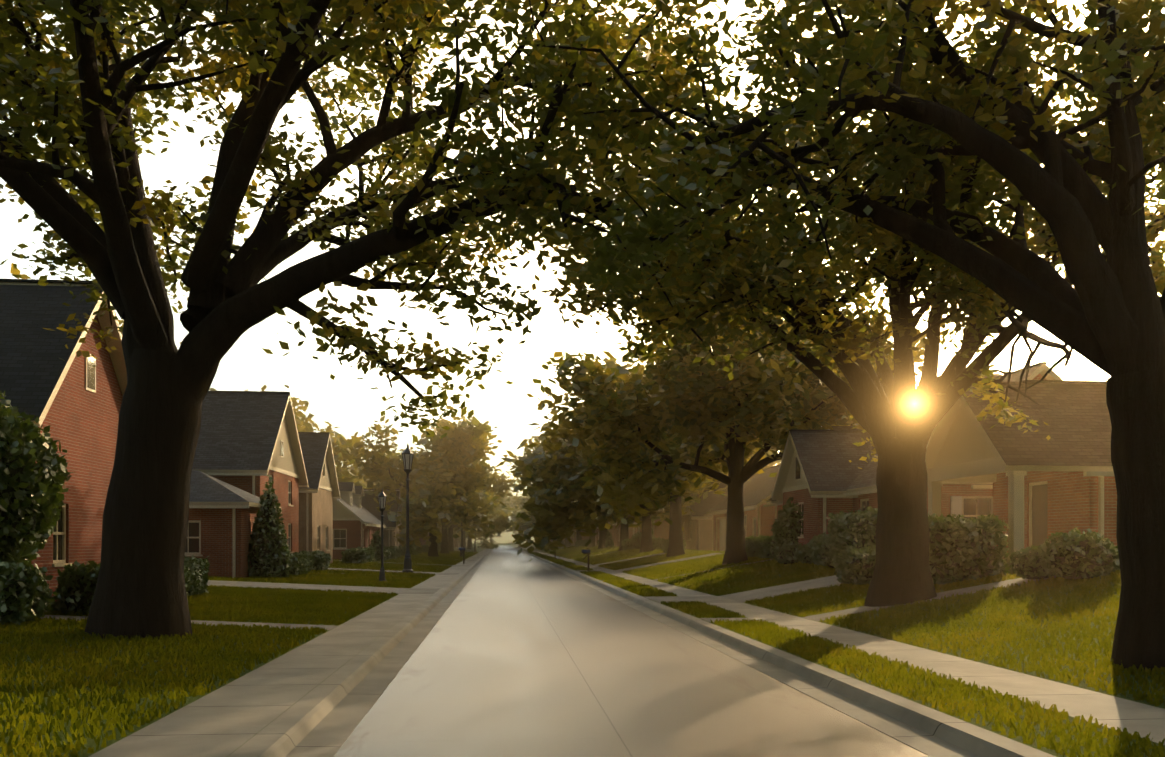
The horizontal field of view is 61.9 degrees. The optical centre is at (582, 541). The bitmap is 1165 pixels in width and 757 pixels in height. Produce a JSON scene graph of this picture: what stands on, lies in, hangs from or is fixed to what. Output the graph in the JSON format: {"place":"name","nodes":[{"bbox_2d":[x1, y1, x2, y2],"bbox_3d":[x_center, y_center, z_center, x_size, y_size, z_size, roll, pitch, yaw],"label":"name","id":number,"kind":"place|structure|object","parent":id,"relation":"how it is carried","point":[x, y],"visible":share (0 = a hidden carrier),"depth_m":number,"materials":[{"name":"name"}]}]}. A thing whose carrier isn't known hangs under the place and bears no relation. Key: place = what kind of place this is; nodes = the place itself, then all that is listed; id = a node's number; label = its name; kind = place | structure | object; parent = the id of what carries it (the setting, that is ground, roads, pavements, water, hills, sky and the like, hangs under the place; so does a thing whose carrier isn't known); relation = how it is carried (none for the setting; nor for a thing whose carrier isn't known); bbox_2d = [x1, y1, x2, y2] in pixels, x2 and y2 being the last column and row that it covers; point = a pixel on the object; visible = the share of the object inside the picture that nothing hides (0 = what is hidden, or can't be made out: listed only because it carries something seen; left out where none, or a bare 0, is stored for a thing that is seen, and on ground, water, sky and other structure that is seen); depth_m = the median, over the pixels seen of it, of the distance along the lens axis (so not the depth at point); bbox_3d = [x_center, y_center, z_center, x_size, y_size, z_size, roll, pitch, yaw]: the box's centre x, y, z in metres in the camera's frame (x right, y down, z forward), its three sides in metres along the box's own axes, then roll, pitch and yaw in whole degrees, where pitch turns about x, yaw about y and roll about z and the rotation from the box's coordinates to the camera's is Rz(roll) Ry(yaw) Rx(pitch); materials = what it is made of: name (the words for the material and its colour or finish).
{"place":"outdoors","nodes":[
{"label":"outdoors","id":0,"kind":"place"},
{"bbox_2d":[0,584,397,756],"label":"lawn grass","id":1,"kind":"structure","parent":0,"point":[95,695],"depth_m":13.18,"materials":[{"name":"green plant"}]},
{"bbox_2d":[40,546,1055,629],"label":"paths and drives","id":2,"kind":"object","parent":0,"point":[783,589],"visible":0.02,"depth_m":29.13,"materials":[{"name":"concrete"}]},
{"bbox_2d":[0,542,1164,756],"bbox_3d":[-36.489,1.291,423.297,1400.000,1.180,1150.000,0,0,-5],"label":"lawn","id":3,"kind":"structure","parent":0,"point":[190,700],"depth_m":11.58,"materials":[{"name":"green plant"}]},
{"bbox_2d":[0,562,58,624],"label":"shrub","id":4,"kind":"object","parent":3,"relation":"on","point":[15,611],"visible":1,"depth_m":17.01,"materials":[{"name":"green plant"}]},
{"bbox_2d":[0,391,73,575],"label":"shrub","id":5,"kind":"object","parent":3,"relation":"on","point":[47,523],"visible":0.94,"depth_m":18.35,"materials":[{"name":"green plant"}]},
{"bbox_2d":[0,279,126,601],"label":"house","id":6,"kind":"structure","parent":3,"relation":"on","point":[66,371],"depth_m":23.29,"materials":[{"name":"red brick"}]},
{"bbox_2d":[50,560,99,615],"bbox_3d":[-9.797,0.974,20.114,2.165,1.232,1.376,0,0,-5],"label":"shrub","id":7,"kind":"object","parent":3,"relation":"on","point":[84,579],"visible":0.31,"depth_m":19.58,"materials":[{"name":"green plant"}]},
{"bbox_2d":[10,263,181,344],"bbox_3d":[-32.419,-7.302,59.205,14.821,18.418,19.606,0,0,-25],"label":"tree","id":8,"kind":"object","parent":3,"relation":"on","point":[26,276],"depth_m":56.97,"materials":[{"name":"green plant"}]},
{"bbox_2d":[184,566,187,590],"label":"shrub","id":9,"kind":"object","parent":3,"relation":"on","point":[185,574],"visible":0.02,"depth_m":23.72,"materials":[{"name":"green plant"}]},
{"bbox_2d":[184,555,209,595],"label":"shrub","id":10,"kind":"object","parent":3,"relation":"on","point":[197,578],"visible":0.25,"depth_m":26.22,"materials":[{"name":"green plant"}]},
{"bbox_2d":[192,391,308,552],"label":"house","id":11,"kind":"structure","parent":3,"relation":"on","point":[279,452],"depth_m":43.95,"materials":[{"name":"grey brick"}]},
{"bbox_2d":[185,470,281,578],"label":"house wing","id":12,"kind":"structure","parent":11,"relation":"attached to","point":[227,556],"depth_m":37.04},
{"bbox_2d":[247,474,290,577],"bbox_3d":[-12.430,-0.546,38.601,1.787,4.263,1.752,0,0,-5],"label":"shrub","id":13,"kind":"object","parent":3,"relation":"on","point":[275,533],"visible":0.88,"depth_m":38.12,"materials":[{"name":"green plant"}]},
{"bbox_2d":[288,551,309,575],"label":"shrub","id":14,"kind":"object","parent":3,"relation":"on","point":[296,559],"visible":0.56,"depth_m":41.22,"materials":[{"name":"green plant"}]},
{"bbox_2d":[299,552,314,571],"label":"shrub","id":15,"kind":"object","parent":3,"relation":"on","point":[311,559],"visible":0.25,"depth_m":44.97,"materials":[{"name":"green plant"}]},
{"bbox_2d":[245,385,376,486],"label":"tree","id":16,"kind":"object","parent":3,"relation":"on","point":[308,418],"depth_m":105.15,"materials":[{"name":"green plant"}]},
{"bbox_2d":[301,550,330,570],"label":"shrub","id":17,"kind":"object","parent":3,"relation":"on","point":[318,556],"depth_m":47.61,"materials":[{"name":"green plant"}]},
{"bbox_2d":[298,432,339,562],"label":"house","id":18,"kind":"structure","parent":3,"relation":"on","point":[313,460],"depth_m":57.01,"materials":[{"name":"beige brick"}]},
{"bbox_2d":[207,559,456,587],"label":"lawn grass","id":19,"kind":"structure","parent":3,"relation":"on","point":[314,575],"depth_m":41.98,"materials":[{"name":"green plant"}]},
{"bbox_2d":[341,546,368,563],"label":"shrub","id":20,"kind":"object","parent":3,"relation":"on","point":[349,552],"depth_m":61.48,"materials":[{"name":"green plant"}]},
{"bbox_2d":[333,482,386,559],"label":"house","id":21,"kind":"structure","parent":3,"relation":"on","point":[361,513],"depth_m":71.11,"materials":[{"name":"red brick"}]},
{"bbox_2d":[349,465,379,487],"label":"tree","id":22,"kind":"object","parent":3,"relation":"on","point":[358,470],"depth_m":154.61,"materials":[{"name":"green plant"}]},
{"bbox_2d":[361,547,375,561],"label":"shrub","id":23,"kind":"object","parent":3,"relation":"on","point":[372,555],"depth_m":66.16,"materials":[{"name":"green plant"}]},
{"bbox_2d":[369,530,386,560],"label":"shrub","id":24,"kind":"object","parent":3,"relation":"on","point":[378,540],"depth_m":70.59,"materials":[{"name":"green plant"}]},
{"bbox_2d":[361,489,401,546],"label":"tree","id":25,"kind":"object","parent":3,"relation":"on","point":[368,498],"depth_m":92.27,"materials":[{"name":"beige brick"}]},
{"bbox_2d":[377,488,386,580],"bbox_3d":[-8.110,-0.249,39.321,0.391,3.899,0.340,0,0,-5],"label":"lamp post","id":26,"kind":"object","parent":3,"relation":"on","point":[382,500],"visible":0.94,"depth_m":39.27,"materials":[{"name":"black metal"}]},
{"bbox_2d":[0,0,770,639],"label":"oak tree","id":27,"kind":"object","parent":3,"relation":"on","point":[94,70],"visible":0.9,"depth_m":15.88,"materials":[{"name":"green plant"}]},
{"bbox_2d":[384,547,390,559],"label":"shrub","id":28,"kind":"object","parent":3,"relation":"on","point":[387,552],"depth_m":74.43,"materials":[{"name":"green plant"}]},
{"bbox_2d":[384,546,397,558],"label":"shrub","id":29,"kind":"object","parent":3,"relation":"on","point":[395,555],"depth_m":77.93,"materials":[{"name":"green plant"}]},
{"bbox_2d":[401,444,413,572],"bbox_3d":[-9.227,-1.786,51.269,0.667,6.963,0.580,0,0,-5],"label":"lamp post","id":30,"kind":"object","parent":3,"relation":"on","point":[407,469],"depth_m":51.18,"materials":[{"name":"black metal"}]},
{"bbox_2d":[404,542,421,554],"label":"shrub","id":31,"kind":"object","parent":3,"relation":"on","point":[419,549],"depth_m":102.38,"materials":[{"name":"green plant"}]},
{"bbox_2d":[334,405,501,556],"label":"tree","id":32,"kind":"object","parent":3,"relation":"on","point":[485,465],"depth_m":93.95,"materials":[{"name":"green plant"}]},
{"bbox_2d":[389,551,476,562],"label":"lawn grass","id":33,"kind":"structure","parent":3,"relation":"on","point":[447,558],"depth_m":90.39,"materials":[{"name":"green plant"}]},
{"bbox_2d":[377,462,525,553],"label":"tree","id":34,"kind":"object","parent":3,"relation":"on","point":[497,482],"depth_m":120.23,"materials":[{"name":"green plant"}]},
{"bbox_2d":[460,497,462,556],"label":"lamp post","id":35,"kind":"object","parent":3,"relation":"on","point":[461,537],"depth_m":104.09,"materials":[{"name":"black metal"}]},
{"bbox_2d":[459,546,464,563],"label":"mailbox","id":36,"kind":"object","parent":3,"relation":"on","point":[461,549],"depth_m":74.31,"materials":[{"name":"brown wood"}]},
{"bbox_2d":[457,529,483,548],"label":"tree","id":37,"kind":"object","parent":3,"relation":"on","point":[470,540],"depth_m":203.22,"materials":[{"name":"green plant"}]},
{"bbox_2d":[437,491,512,548],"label":"tree","id":38,"kind":"object","parent":3,"relation":"on","point":[498,533],"depth_m":174.34,"materials":[{"name":"green plant"}]},
{"bbox_2d":[441,467,522,550],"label":"tree","id":39,"kind":"object","parent":3,"relation":"on","point":[494,523],"depth_m":146.37,"materials":[{"name":"green plant"}]},
{"bbox_2d":[454,526,512,548],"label":"tree","id":40,"kind":"object","parent":3,"relation":"on","point":[482,544],"depth_m":227.45,"materials":[{"name":"green plant"}]},
{"bbox_2d":[500,494,523,547],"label":"tree","id":41,"kind":"object","parent":3,"relation":"on","point":[511,506],"depth_m":269.08,"materials":[{"name":"green plant"}]},
{"bbox_2d":[507,492,562,543],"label":"tree","id":42,"kind":"object","parent":3,"relation":"on","point":[518,498],"depth_m":185.69,"materials":[{"name":"green plant"}]},
{"bbox_2d":[511,496,576,546],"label":"tree","id":43,"kind":"object","parent":3,"relation":"on","point":[529,527],"depth_m":170.60,"materials":[{"name":"green plant"}]},
{"bbox_2d":[510,512,583,539],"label":"tree","id":44,"kind":"object","parent":3,"relation":"on","point":[578,531],"depth_m":149.18,"materials":[{"name":"green plant"}]},
{"bbox_2d":[523,482,607,546],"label":"tree","id":45,"kind":"object","parent":3,"relation":"on","point":[593,544],"depth_m":131.35,"materials":[{"name":"green plant"}]},
{"bbox_2d":[517,436,614,548],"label":"tree","id":46,"kind":"object","parent":3,"relation":"on","point":[601,544],"depth_m":112.15,"materials":[{"name":"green plant"}]},
{"bbox_2d":[581,548,590,570],"bbox_3d":[0.208,1.187,56.081,0.520,1.660,0.182,0,0,-5],"label":"mailbox","id":47,"kind":"object","parent":3,"relation":"on","point":[585,552],"depth_m":56.04,"materials":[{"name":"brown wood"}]},
{"bbox_2d":[510,436,669,550],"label":"tree","id":48,"kind":"object","parent":3,"relation":"on","point":[625,528],"depth_m":94.32,"materials":[{"name":"green plant"}]},
{"bbox_2d":[596,522,616,545],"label":"house","id":49,"kind":"structure","parent":3,"relation":"on","point":[615,533],"depth_m":127.01,"materials":[{"name":"orange brick"}]},
{"bbox_2d":[605,529,613,547],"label":"shrub","id":50,"kind":"object","parent":3,"relation":"on","point":[606,543],"depth_m":112.14,"materials":[{"name":"green plant"}]},
{"bbox_2d":[528,546,696,564],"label":"lawn grass","id":51,"kind":"structure","parent":3,"relation":"on","point":[614,558],"depth_m":85.11,"materials":[{"name":"green plant"}]},
{"bbox_2d":[617,514,634,546],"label":"house","id":52,"kind":"structure","parent":3,"relation":"on","point":[619,533],"depth_m":114.44,"materials":[{"name":"red brick"}]},
{"bbox_2d":[621,539,632,549],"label":"shrub","id":53,"kind":"object","parent":3,"relation":"on","point":[626,543],"depth_m":91.48,"materials":[{"name":"green plant"}]},
{"bbox_2d":[630,532,641,548],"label":"shrub","id":54,"kind":"object","parent":3,"relation":"on","point":[637,540],"depth_m":88.09,"materials":[{"name":"green plant"}]},
{"bbox_2d":[500,355,772,560],"bbox_3d":[4.650,-5.440,62.887,19.982,13.901,20.624,0,0,-5],"label":"tree","id":55,"kind":"object","parent":3,"relation":"on","point":[559,510],"depth_m":63.27,"materials":[{"name":"green plant"}]},
{"bbox_2d":[496,357,780,551],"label":"tree","id":56,"kind":"object","parent":3,"relation":"on","point":[644,524],"depth_m":77.21,"materials":[{"name":"green plant"}]},
{"bbox_2d":[633,518,669,538],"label":"house","id":57,"kind":"structure","parent":3,"relation":"on","point":[663,528],"depth_m":90.48,"materials":[{"name":"orange brick"}]},
{"bbox_2d":[652,537,663,549],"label":"shrub","id":58,"kind":"object","parent":3,"relation":"on","point":[657,540],"depth_m":79.57,"materials":[{"name":"green plant"}]},
{"bbox_2d":[662,538,685,552],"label":"shrub","id":59,"kind":"object","parent":3,"relation":"on","point":[666,541],"depth_m":68.00,"materials":[{"name":"green plant"}]},
{"bbox_2d":[564,550,832,592],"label":"lawn grass","id":60,"kind":"structure","parent":3,"relation":"on","point":[752,575],"depth_m":40.91,"materials":[{"name":"green plant"}]},
{"bbox_2d":[682,472,757,549],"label":"house","id":61,"kind":"structure","parent":3,"relation":"on","point":[701,526],"depth_m":74.03,"materials":[{"name":"beige brick"}]},
{"bbox_2d":[516,222,949,564],"bbox_3d":[7.982,-6.581,44.509,16.651,16.298,19.413,0,0,44],"label":"tree","id":62,"kind":"object","parent":3,"relation":"on","point":[599,408],"visible":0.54,"depth_m":42.05,"materials":[{"name":"green plant"}]},
{"bbox_2d":[704,465,779,550],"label":"house","id":63,"kind":"structure","parent":3,"relation":"on","point":[765,493],"depth_m":58.22,"materials":[{"name":"orange brick"}]},
{"bbox_2d":[745,535,764,556],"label":"shrub","id":64,"kind":"object","parent":3,"relation":"on","point":[750,552],"visible":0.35,"depth_m":46.92,"materials":[{"name":"green plant"}]},
{"bbox_2d":[753,535,778,558],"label":"shrub","id":65,"kind":"object","parent":3,"relation":"on","point":[770,546],"visible":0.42,"depth_m":43.87,"materials":[{"name":"green plant"}]},
{"bbox_2d":[771,496,802,546],"bbox_3d":[9.321,-0.687,40.586,2.956,2.835,2.847,0,0,-5],"label":"shrub","id":66,"kind":"object","parent":3,"relation":"on","point":[777,529],"visible":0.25,"depth_m":39.92,"materials":[{"name":"green plant"}]},
{"bbox_2d":[773,542,801,564],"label":"shrub","id":67,"kind":"object","parent":3,"relation":"on","point":[788,553],"visible":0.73,"depth_m":38.33,"materials":[{"name":"green plant"}]},
{"bbox_2d":[795,544,812,563],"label":"shrub","id":68,"kind":"object","parent":3,"relation":"on","point":[802,552],"visible":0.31,"depth_m":36.53,"materials":[{"name":"green plant"}]},
{"bbox_2d":[463,0,1164,670],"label":"oak tree","id":69,"kind":"object","parent":3,"relation":"on","point":[1055,200],"visible":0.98,"depth_m":12.52,"materials":[{"name":"green plant"}]},
{"bbox_2d":[465,2,1164,606],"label":"oak tree","id":70,"kind":"object","parent":3,"relation":"on","point":[893,468],"visible":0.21,"depth_m":21.04,"materials":[{"name":"green plant"}]},
{"bbox_2d":[805,532,829,564],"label":"shrub","id":71,"kind":"object","parent":3,"relation":"on","point":[815,539],"visible":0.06,"depth_m":35.27,"materials":[{"name":"green plant"}]},
{"bbox_2d":[812,534,833,567],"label":"shrub","id":72,"kind":"object","parent":3,"relation":"on","point":[823,560],"visible":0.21,"depth_m":32.89,"materials":[{"name":"green plant"}]},
{"bbox_2d":[826,505,877,561],"bbox_3d":[9.537,-0.138,31.392,3.109,2.079,2.861,0,0,-5],"label":"shrub","id":73,"kind":"object","parent":3,"relation":"on","point":[867,525],"visible":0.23,"depth_m":30.63,"materials":[{"name":"green plant"}]},
{"bbox_2d":[831,546,875,584],"bbox_3d":[7.916,0.665,26.825,1.735,1.122,2.180,0,0,-5],"label":"shrub","id":74,"kind":"object","parent":3,"relation":"on","point":[845,564],"visible":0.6,"depth_m":26.28,"materials":[{"name":"green plant"}]},
{"bbox_2d":[764,362,1062,530],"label":"house","id":75,"kind":"structure","parent":3,"relation":"on","point":[972,505],"depth_m":32.22,"materials":[{"name":"red brick"}]},
{"bbox_2d":[770,429,872,545],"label":"house","id":76,"kind":"structure","parent":75,"relation":"attached to","point":[804,489],"depth_m":38.52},
{"bbox_2d":[928,513,1009,584],"bbox_3d":[9.043,0.159,24.005,2.618,1.848,2.371,0,0,-5],"label":"shrub","id":77,"kind":"object","parent":3,"relation":"on","point":[978,552],"visible":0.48,"depth_m":23.10,"materials":[{"name":"green plant"}]},
{"bbox_2d":[925,380,1116,573],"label":"house","id":78,"kind":"structure","parent":3,"relation":"on","point":[961,449],"depth_m":24.49,"materials":[{"name":"orange brick"}]},
{"bbox_2d":[1008,545,1052,579],"bbox_3d":[10.169,0.458,21.714,1.143,0.816,1.185,0,0,-5],"label":"shrub","id":79,"kind":"object","parent":3,"relation":"on","point":[1022,568],"visible":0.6,"depth_m":21.46,"materials":[{"name":"green plant"}]},
{"bbox_2d":[1039,527,1119,579],"bbox_3d":[10.435,0.260,20.478,1.605,1.146,1.603,0,0,-5],"label":"shrub","id":80,"kind":"object","parent":3,"relation":"on","point":[1078,564],"visible":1,"depth_m":19.99,"materials":[{"name":"green plant"}]},
{"bbox_2d":[89,546,1164,756],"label":"sidewalk pavement","id":81,"kind":"structure","parent":0,"point":[1002,681],"depth_m":11.48,"materials":[{"name":"concrete"}]},
{"bbox_2d":[334,546,929,756],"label":"road","id":82,"kind":"structure","parent":0,"point":[434,738],"depth_m":11.73,"materials":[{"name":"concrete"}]},
{"bbox_2d":[228,546,1055,756],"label":"kerb and gutter","id":83,"kind":"structure","parent":82,"relation":"on","point":[930,730],"depth_m":11.31,"materials":[{"name":"concrete"}]},
{"bbox_2d":[780,263,1067,537],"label":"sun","id":84,"kind":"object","parent":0,"point":[1007,357],"depth_m":1.98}
]}

